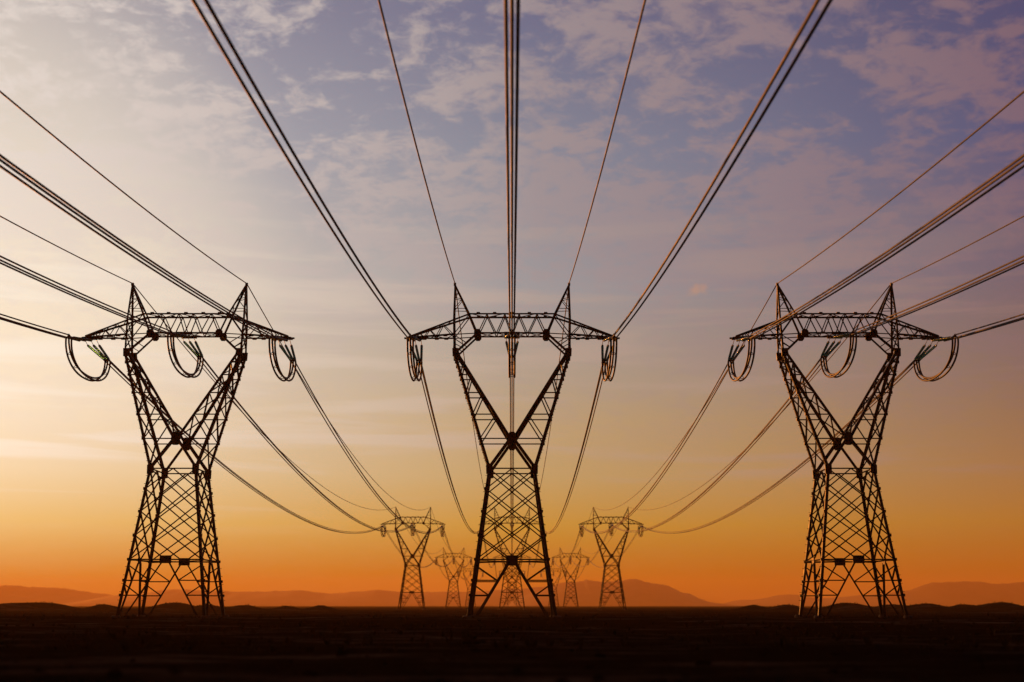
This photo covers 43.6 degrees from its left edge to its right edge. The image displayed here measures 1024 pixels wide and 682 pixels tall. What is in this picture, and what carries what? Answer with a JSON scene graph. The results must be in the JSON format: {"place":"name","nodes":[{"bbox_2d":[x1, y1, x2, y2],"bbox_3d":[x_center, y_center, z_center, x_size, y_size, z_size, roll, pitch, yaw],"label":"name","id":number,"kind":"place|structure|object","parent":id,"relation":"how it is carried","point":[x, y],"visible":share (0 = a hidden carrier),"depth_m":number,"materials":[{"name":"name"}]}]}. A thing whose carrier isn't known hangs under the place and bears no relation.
{"place":"outdoors","nodes":[
{"label":"outdoors","id":0,"kind":"place"},
{"bbox_2d":[0,585,111,603],"bbox_3d":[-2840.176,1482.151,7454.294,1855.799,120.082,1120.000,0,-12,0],"label":"hills","id":1,"kind":"structure","parent":0,"point":[15,594],"depth_m":7230.44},
{"bbox_2d":[64,587,547,605],"bbox_3d":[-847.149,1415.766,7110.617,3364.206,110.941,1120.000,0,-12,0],"label":"hills","id":2,"kind":"structure","parent":0,"point":[310,598],"depth_m":6777.74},
{"bbox_2d":[0,602,1023,681],"bbox_3d":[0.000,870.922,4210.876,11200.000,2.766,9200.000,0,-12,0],"label":"ground","id":3,"kind":"structure","parent":0,"point":[792,662],"depth_m":51.25,"materials":[{"name":"soil"}]},
{"bbox_2d":[81,283,294,617],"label":"transmission tower","id":4,"kind":"structure","parent":3,"relation":"on","point":[176,434],"depth_m":142.83,"materials":[{"name":"metal"}]},
{"bbox_2d":[0,216,132,283],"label":"earth wire","id":5,"kind":"object","parent":4,"relation":"attached to","point":[64,249],"visible":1,"depth_m":123.39,"materials":[{"name":"metal"}]},
{"bbox_2d":[67,334,94,341],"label":"insulator set","id":6,"kind":"object","parent":4,"relation":"attached to","point":[79,339],"visible":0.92,"depth_m":140.33,"materials":[{"name":"green glass"}]},
{"bbox_2d":[0,313,70,338],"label":"conductor bundle","id":7,"kind":"object","parent":6,"relation":"attached to","point":[30,327],"visible":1,"depth_m":127.04,"materials":[{"name":"metal"}]},
{"bbox_2d":[65,335,110,381],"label":"jumper loop","id":8,"kind":"object","parent":6,"relation":"hanging from","point":[89,378],"visible":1,"depth_m":140.78,"materials":[{"name":"metal"}]},
{"bbox_2d":[86,340,109,361],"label":"insulator set","id":9,"kind":"object","parent":4,"relation":"attached to","point":[103,356],"visible":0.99,"depth_m":147.82,"materials":[{"name":"green glass"}]},
{"bbox_2d":[106,360,381,533],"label":"conductor bundle","id":10,"kind":"object","parent":9,"relation":"attached to","point":[165,414],"visible":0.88,"depth_m":214.97,"materials":[{"name":"metal"}]},
{"bbox_2d":[0,91,246,283],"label":"earth wire","id":11,"kind":"object","parent":4,"relation":"attached to","point":[33,119],"visible":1,"depth_m":94.36,"materials":[{"name":"metal"}]},
{"bbox_2d":[169,330,191,337],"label":"insulator set","id":12,"kind":"object","parent":4,"relation":"attached to","point":[177,335],"visible":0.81,"depth_m":140.74,"materials":[{"name":"green glass"}]},
{"bbox_2d":[0,255,172,334],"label":"conductor bundle","id":13,"kind":"object","parent":12,"relation":"attached to","point":[109,309],"visible":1,"depth_m":107.56,"materials":[{"name":"metal"}]},
{"bbox_2d":[167,332,203,377],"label":"jumper loop","id":14,"kind":"object","parent":12,"relation":"hanging from","point":[189,375],"visible":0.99,"depth_m":140.50,"materials":[{"name":"metal"}]},
{"bbox_2d":[182,336,202,357],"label":"insulator set","id":15,"kind":"object","parent":4,"relation":"attached to","point":[196,353],"visible":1,"depth_m":147.89,"materials":[{"name":"green glass"}]},
{"bbox_2d":[199,358,410,531],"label":"conductor bundle","id":16,"kind":"object","parent":15,"relation":"hanging from","point":[261,430],"visible":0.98,"depth_m":206.15,"materials":[{"name":"metal"}]},
{"bbox_2d":[134,285,394,509],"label":"earth wire","id":17,"kind":"object","parent":4,"relation":"attached to","point":[233,402],"visible":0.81,"depth_m":183.90,"materials":[{"name":"metal"}]},
{"bbox_2d":[270,335,288,341],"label":"insulator set","id":18,"kind":"object","parent":4,"relation":"attached to","point":[280,339],"visible":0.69,"depth_m":140.33,"materials":[{"name":"green glass"}]},
{"bbox_2d":[0,154,274,338],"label":"conductor bundle","id":19,"kind":"object","parent":18,"relation":"attached to","point":[69,208],"visible":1,"depth_m":81.84,"materials":[{"name":"metal"}]},
{"bbox_2d":[268,335,296,381],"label":"jumper loop","id":20,"kind":"object","parent":18,"relation":"hanging from","point":[274,353],"visible":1,"depth_m":139.86,"materials":[{"name":"metal"}]},
{"bbox_2d":[278,341,295,361],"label":"insulator set","id":21,"kind":"object","parent":4,"relation":"attached to","point":[290,357],"visible":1,"depth_m":147.68,"materials":[{"name":"green glass"}]},
{"bbox_2d":[294,361,441,533],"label":"conductor bundle","id":22,"kind":"object","parent":21,"relation":"hanging from","point":[350,455],"visible":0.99,"depth_m":200.83,"materials":[{"name":"metal"}]},
{"bbox_2d":[248,286,429,509],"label":"earth wire","id":23,"kind":"object","parent":4,"relation":"attached to","point":[315,399],"visible":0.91,"depth_m":193.35,"materials":[{"name":"metal"}]},
{"bbox_2d":[380,507,445,609],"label":"transmission tower","id":24,"kind":"structure","parent":3,"relation":"on","point":[405,572],"depth_m":472.84,"materials":[{"name":"metal"}]},
{"bbox_2d":[434,547,472,607],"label":"transmission tower","id":25,"kind":"structure","parent":3,"relation":"on","point":[454,576],"depth_m":802.73,"materials":[{"name":"metal"}]},
{"bbox_2d":[457,568,482,606],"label":"transmission tower","id":26,"kind":"structure","parent":3,"relation":"on","point":[466,585],"depth_m":1132.89,"materials":[{"name":"metal"}]},
{"bbox_2d":[404,283,619,616],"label":"transmission tower","id":27,"kind":"structure","parent":3,"relation":"on","point":[511,438],"depth_m":143.08,"materials":[{"name":"metal"}]},
{"bbox_2d":[408,333,420,341],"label":"insulator set","id":28,"kind":"object","parent":27,"relation":"attached to","point":[417,339],"visible":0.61,"depth_m":140.11,"materials":[{"name":"green glass"}]},
{"bbox_2d":[191,0,412,338],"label":"conductor bundle","id":29,"kind":"object","parent":28,"relation":"attached to","point":[222,29],"visible":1,"depth_m":59.87,"materials":[{"name":"metal"}]},
{"bbox_2d":[406,336,422,381],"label":"jumper loop","id":30,"kind":"object","parent":28,"relation":"hanging from","point":[416,374],"visible":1,"depth_m":139.70,"materials":[{"name":"metal"}]},
{"bbox_2d":[378,0,454,282],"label":"earth wire","id":31,"kind":"object","parent":27,"relation":"attached to","point":[387,34],"visible":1,"depth_m":80.15,"materials":[{"name":"metal"}]},
{"bbox_2d":[411,340,422,361],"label":"insulator set","id":32,"kind":"object","parent":27,"relation":"attached to","point":[420,357],"visible":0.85,"depth_m":148.00,"materials":[{"name":"green glass"}]},
{"bbox_2d":[417,361,478,533],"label":"conductor bundle","id":33,"kind":"object","parent":32,"relation":"hanging from","point":[426,387],"visible":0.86,"depth_m":188.30,"materials":[{"name":"metal"}]},
{"bbox_2d":[456,292,489,507],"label":"earth wire","id":34,"kind":"object","parent":27,"relation":"attached to","point":[469,395],"visible":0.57,"depth_m":189.56,"materials":[{"name":"metal"}]},
{"bbox_2d":[505,338,518,357],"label":"insulator set","id":35,"kind":"object","parent":27,"relation":"attached to","point":[506,342],"visible":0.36,"depth_m":146.50,"materials":[{"name":"green glass"}]},
{"bbox_2d":[510,358,513,531],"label":"conductor bundle","id":36,"kind":"object","parent":35,"relation":"hanging from","point":[511,404],"visible":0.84,"depth_m":175.79,"materials":[{"name":"metal"}]},
{"bbox_2d":[534,292,567,507],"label":"earth wire","id":37,"kind":"object","parent":27,"relation":"attached to","point":[554,395],"visible":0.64,"depth_m":189.56,"materials":[{"name":"metal"}]},
{"bbox_2d":[601,340,612,361],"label":"insulator set","id":38,"kind":"object","parent":27,"relation":"attached to","point":[603,357],"visible":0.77,"depth_m":148.00,"materials":[{"name":"green glass"}]},
{"bbox_2d":[545,361,606,533],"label":"conductor bundle","id":39,"kind":"object","parent":38,"relation":"hanging from","point":[597,387],"visible":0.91,"depth_m":188.17,"materials":[{"name":"metal"}]},
{"bbox_2d":[569,0,645,282],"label":"earth wire","id":40,"kind":"object","parent":27,"relation":"attached to","point":[635,38],"visible":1,"depth_m":80.06,"materials":[{"name":"metal"}]},
{"bbox_2d":[603,333,615,341],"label":"insulator set","id":41,"kind":"object","parent":27,"relation":"attached to","point":[606,339],"visible":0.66,"depth_m":139.89,"materials":[{"name":"green glass"}]},
{"bbox_2d":[601,336,617,381],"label":"jumper loop","id":42,"kind":"object","parent":41,"relation":"hanging from","point":[607,374],"visible":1,"depth_m":139.70,"materials":[{"name":"metal"}]},
{"bbox_2d":[611,0,832,338],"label":"conductor bundle","id":43,"kind":"object","parent":41,"relation":"attached to","point":[801,29],"visible":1,"depth_m":59.87,"materials":[{"name":"metal"}]},
{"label":"insulator set","id":44,"kind":"object","parent":27,"relation":"attached to","visible":0},
{"bbox_2d":[504,0,519,334],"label":"conductor bundle","id":45,"kind":"object","parent":44,"relation":"attached to","point":[511,325],"visible":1,"depth_m":59.89,"materials":[{"name":"metal"}]},
{"bbox_2d":[508,331,515,377],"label":"jumper loop","id":46,"kind":"object","parent":44,"relation":"hanging from","point":[511,362],"visible":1,"depth_m":138.58,"materials":[{"name":"metal"}]},
{"bbox_2d":[0,601,1023,653],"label":"scrub","id":47,"kind":"object","parent":3,"relation":"on","point":[495,644],"visible":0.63,"depth_m":64.06,"materials":[{"name":"brown plant"}]},
{"bbox_2d":[479,508,544,609],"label":"transmission tower","id":48,"kind":"structure","parent":3,"relation":"on","point":[506,548],"depth_m":471.95,"materials":[{"name":"metal"}]},
{"bbox_2d":[493,547,530,607],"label":"transmission tower","id":49,"kind":"structure","parent":3,"relation":"on","point":[511,576],"depth_m":800.27,"materials":[{"name":"metal"}]},
{"bbox_2d":[498,568,525,605],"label":"transmission tower","id":50,"kind":"structure","parent":3,"relation":"on","point":[510,582],"depth_m":1130.71,"materials":[{"name":"metal"}]},
{"bbox_2d":[541,568,566,606],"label":"transmission tower","id":51,"kind":"structure","parent":3,"relation":"on","point":[557,585],"depth_m":1132.95,"materials":[{"name":"metal"}]},
{"bbox_2d":[551,547,589,607],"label":"transmission tower","id":52,"kind":"structure","parent":3,"relation":"on","point":[569,576],"depth_m":802.73,"materials":[{"name":"metal"}]},
{"bbox_2d":[578,507,643,609],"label":"transmission tower","id":53,"kind":"structure","parent":3,"relation":"on","point":[618,572],"depth_m":472.83,"materials":[{"name":"metal"}]},
{"bbox_2d":[729,283,942,617],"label":"transmission tower","id":54,"kind":"structure","parent":3,"relation":"on","point":[847,434],"depth_m":142.82,"materials":[{"name":"metal"}]},
{"bbox_2d":[594,286,775,509],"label":"earth wire","id":55,"kind":"object","parent":54,"relation":"attached to","point":[708,399],"visible":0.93,"depth_m":193.35,"materials":[{"name":"metal"}]},
{"bbox_2d":[728,341,745,361],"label":"insulator set","id":56,"kind":"object","parent":54,"relation":"attached to","point":[733,357],"visible":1,"depth_m":147.67,"materials":[{"name":"green glass"}]},
{"bbox_2d":[582,361,732,533],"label":"conductor bundle","id":57,"kind":"object","parent":56,"relation":"hanging from","point":[673,455],"visible":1,"depth_m":200.83,"materials":[{"name":"metal"}]},
{"bbox_2d":[735,335,753,341],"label":"insulator set","id":58,"kind":"object","parent":54,"relation":"attached to","point":[743,339],"visible":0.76,"depth_m":140.16,"materials":[{"name":"green glass"}]},
{"bbox_2d":[727,335,755,381],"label":"jumper loop","id":59,"kind":"object","parent":58,"relation":"hanging from","point":[749,353],"visible":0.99,"depth_m":139.86,"materials":[{"name":"metal"}]},
{"bbox_2d":[749,154,1023,338],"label":"conductor bundle","id":60,"kind":"object","parent":58,"relation":"attached to","point":[954,208],"visible":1,"depth_m":81.84,"materials":[{"name":"metal"}]},
{"bbox_2d":[629,285,889,509],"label":"earth wire","id":61,"kind":"object","parent":54,"relation":"attached to","point":[790,402],"visible":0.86,"depth_m":183.90,"materials":[{"name":"metal"}]},
{"bbox_2d":[821,336,841,357],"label":"insulator set","id":62,"kind":"object","parent":54,"relation":"attached to","point":[827,353],"visible":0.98,"depth_m":147.89,"materials":[{"name":"green glass"}]},
{"bbox_2d":[613,358,824,531],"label":"conductor bundle","id":63,"kind":"object","parent":62,"relation":"hanging from","point":[762,430],"visible":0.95,"depth_m":206.15,"materials":[{"name":"metal"}]},
{"bbox_2d":[832,330,854,337],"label":"insulator set","id":64,"kind":"object","parent":54,"relation":"attached to","point":[846,335],"visible":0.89,"depth_m":140.74,"materials":[{"name":"green glass"}]},
{"bbox_2d":[820,331,856,377],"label":"jumper loop","id":65,"kind":"object","parent":64,"relation":"hanging from","point":[834,375],"visible":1,"depth_m":140.49,"materials":[{"name":"metal"}]},
{"bbox_2d":[851,255,1023,334],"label":"conductor bundle","id":66,"kind":"object","parent":64,"relation":"attached to","point":[914,309],"visible":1,"depth_m":107.56,"materials":[{"name":"metal"}]},
{"bbox_2d":[777,91,1023,283],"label":"earth wire","id":67,"kind":"object","parent":54,"relation":"attached to","point":[990,119],"visible":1,"depth_m":94.36,"materials":[{"name":"metal"}]},
{"bbox_2d":[914,341,937,361],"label":"insulator set","id":68,"kind":"object","parent":54,"relation":"attached to","point":[920,356],"visible":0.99,"depth_m":147.83,"materials":[{"name":"green glass"}]},
{"bbox_2d":[642,360,917,533],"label":"conductor bundle","id":69,"kind":"object","parent":68,"relation":"hanging from","point":[858,414],"visible":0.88,"depth_m":214.96,"materials":[{"name":"metal"}]},
{"bbox_2d":[929,334,956,341],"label":"insulator set","id":70,"kind":"object","parent":54,"relation":"attached to","point":[944,339],"visible":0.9,"depth_m":140.32,"materials":[{"name":"green glass"}]},
{"bbox_2d":[913,335,958,381],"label":"jumper loop","id":71,"kind":"object","parent":70,"relation":"hanging from","point":[934,378],"visible":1,"depth_m":140.78,"materials":[{"name":"metal"}]},
{"bbox_2d":[953,313,1023,338],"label":"conductor bundle","id":72,"kind":"object","parent":70,"relation":"attached to","point":[993,327],"visible":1,"depth_m":127.04,"materials":[{"name":"metal"}]},
{"bbox_2d":[891,216,1023,283],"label":"earth wire","id":73,"kind":"object","parent":54,"relation":"attached to","point":[959,249],"visible":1,"depth_m":123.39,"materials":[{"name":"metal"}]},
{"bbox_2d":[0,0,1023,603],"label":"sky","id":74,"kind":"structure","parent":0,"point":[142,91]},
{"bbox_2d":[501,579,736,605],"bbox_3d":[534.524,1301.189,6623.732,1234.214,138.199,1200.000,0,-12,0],"label":"hills","id":75,"kind":"structure","parent":0,"point":[637,592],"depth_m":6246.98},
{"bbox_2d":[723,581,1023,605],"bbox_3d":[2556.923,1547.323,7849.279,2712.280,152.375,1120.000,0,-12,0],"label":"hills","id":76,"kind":"structure","parent":0,"point":[957,593],"depth_m":7562.80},
{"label":"insulator set","id":77,"kind":"object","parent":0,"visible":0},
{"bbox_2d":[386,532,434,567],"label":"conductor bundle","id":78,"kind":"object","parent":77,"relation":"hanging from","point":[405,557],"visible":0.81,"depth_m":574.39,"materials":[{"name":"metal"}]},
{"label":"insulator set","id":79,"kind":"object","parent":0,"visible":0},
{"bbox_2d":[415,532,452,566],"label":"conductor bundle","id":80,"kind":"object","parent":79,"relation":"hanging from","point":[428,554],"visible":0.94,"depth_m":555.73,"materials":[{"name":"metal"}]},
{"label":"insulator set","id":81,"kind":"object","parent":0,"visible":0},
{"bbox_2d":[444,530,470,567],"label":"conductor bundle","id":82,"kind":"object","parent":81,"relation":"hanging from","point":[452,553],"visible":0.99,"depth_m":557.84,"materials":[{"name":"metal"}]},
{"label":"insulator set","id":83,"kind":"object","parent":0,"visible":0},
{"bbox_2d":[511,537,512,566],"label":"conductor bundle","id":84,"kind":"object","parent":83,"relation":"hanging from","point":[511,546],"visible":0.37,"depth_m":526.14,"materials":[{"name":"metal"}]},
{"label":"insulator set","id":85,"kind":"object","parent":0,"visible":0},
{"bbox_2d":[530,537,540,567],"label":"conductor bundle","id":86,"kind":"object","parent":85,"relation":"hanging from","point":[537,552],"visible":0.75,"depth_m":545.25,"materials":[{"name":"metal"}]},
{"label":"insulator set","id":87,"kind":"object","parent":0,"visible":0},
{"bbox_2d":[553,530,579,567],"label":"conductor bundle","id":88,"kind":"object","parent":87,"relation":"hanging from","point":[571,553],"visible":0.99,"depth_m":557.83,"materials":[{"name":"metal"}]},
{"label":"insulator set","id":89,"kind":"object","parent":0,"visible":0},
{"bbox_2d":[571,532,608,566],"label":"conductor bundle","id":90,"kind":"object","parent":89,"relation":"hanging from","point":[595,554],"visible":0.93,"depth_m":555.73,"materials":[{"name":"metal"}]},
{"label":"insulator set","id":91,"kind":"object","parent":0,"visible":0},
{"bbox_2d":[589,532,637,567],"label":"conductor bundle","id":92,"kind":"object","parent":91,"relation":"hanging from","point":[618,557],"visible":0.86,"depth_m":577.09,"materials":[{"name":"metal"}]}
]}

